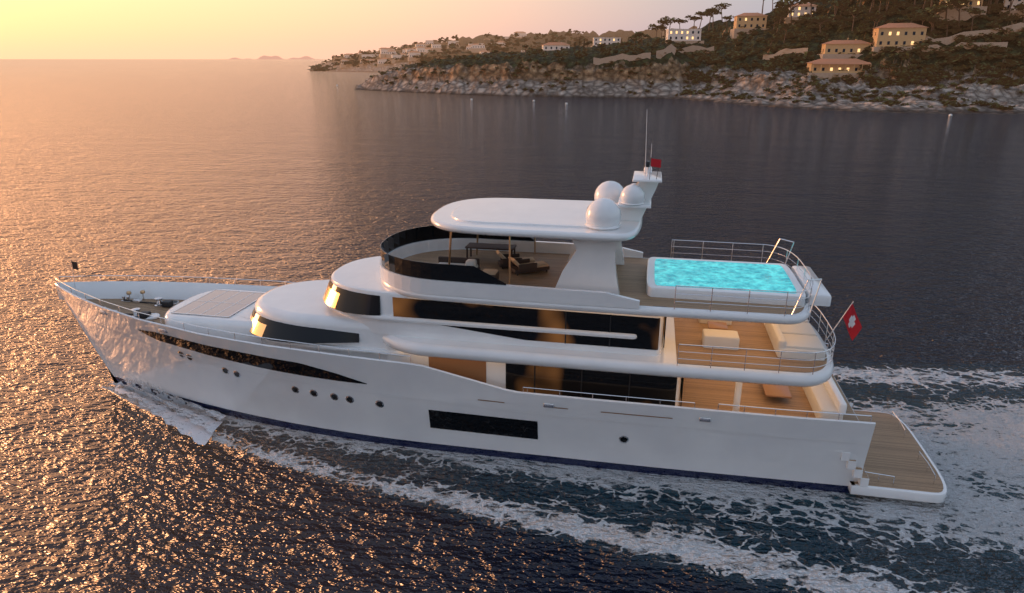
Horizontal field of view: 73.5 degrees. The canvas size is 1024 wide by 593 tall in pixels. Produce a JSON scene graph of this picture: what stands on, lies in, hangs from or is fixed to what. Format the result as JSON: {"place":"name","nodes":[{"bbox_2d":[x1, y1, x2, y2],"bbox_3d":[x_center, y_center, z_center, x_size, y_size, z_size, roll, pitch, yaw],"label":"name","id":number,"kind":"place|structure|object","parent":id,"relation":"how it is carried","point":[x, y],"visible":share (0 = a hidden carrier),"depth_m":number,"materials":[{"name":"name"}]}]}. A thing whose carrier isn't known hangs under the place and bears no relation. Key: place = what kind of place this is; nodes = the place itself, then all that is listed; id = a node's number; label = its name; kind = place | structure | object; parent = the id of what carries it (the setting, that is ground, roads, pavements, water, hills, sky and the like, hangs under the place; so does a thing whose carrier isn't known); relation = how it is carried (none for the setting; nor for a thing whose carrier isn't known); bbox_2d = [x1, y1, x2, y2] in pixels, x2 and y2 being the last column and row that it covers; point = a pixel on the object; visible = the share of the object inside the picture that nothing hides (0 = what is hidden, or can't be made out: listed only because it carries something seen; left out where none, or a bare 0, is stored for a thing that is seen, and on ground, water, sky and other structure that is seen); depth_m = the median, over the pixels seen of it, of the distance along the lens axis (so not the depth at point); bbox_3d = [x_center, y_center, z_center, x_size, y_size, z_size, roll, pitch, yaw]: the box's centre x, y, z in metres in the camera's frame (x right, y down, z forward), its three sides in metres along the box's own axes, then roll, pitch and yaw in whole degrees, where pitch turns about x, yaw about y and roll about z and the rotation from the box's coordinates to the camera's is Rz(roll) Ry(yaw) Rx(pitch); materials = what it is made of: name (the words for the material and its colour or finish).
{"place":"outdoors","nodes":[
{"label":"outdoors","id":0,"kind":"place"},
{"bbox_2d":[0,0,799,58],"label":"sky","id":1,"kind":"structure","parent":0,"point":[29,29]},
{"bbox_2d":[0,59,1023,592],"bbox_3d":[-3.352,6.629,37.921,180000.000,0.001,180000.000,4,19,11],"label":"sea","id":2,"kind":"structure","parent":0,"point":[904,231],"depth_m":54.75,"materials":[{"name":"liquid"}]},
{"bbox_2d":[115,378,226,444],"bbox_3d":[-19.258,5.020,40.724,9.960,1.304,11.508,4,19,11],"label":"bow spray","id":3,"kind":"object","parent":2,"relation":"on","point":[194,427],"visible":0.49,"depth_m":37.49,"materials":[{"name":"white liquid"}]},
{"bbox_2d":[55,122,946,502],"bbox_3d":[-3.367,-0.648,35.403,47.830,17.800,8.840,4,19,11],"label":"yacht","id":4,"kind":"object","parent":2,"relation":"on","point":[485,326],"visible":1,"depth_m":32.39,"materials":[{"name":"paint"}]},
{"bbox_2d":[230,0,1023,114],"bbox_3d":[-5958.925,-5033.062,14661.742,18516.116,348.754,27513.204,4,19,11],"label":"headland","id":5,"kind":"structure","parent":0,"point":[592,78],"depth_m":353.04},
{"bbox_2d":[307,0,1023,115],"bbox_3d":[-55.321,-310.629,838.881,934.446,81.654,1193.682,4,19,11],"label":"vegetation","id":6,"kind":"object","parent":5,"relation":"on","point":[838,60],"visible":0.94,"depth_m":335.36,"materials":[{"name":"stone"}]}
]}

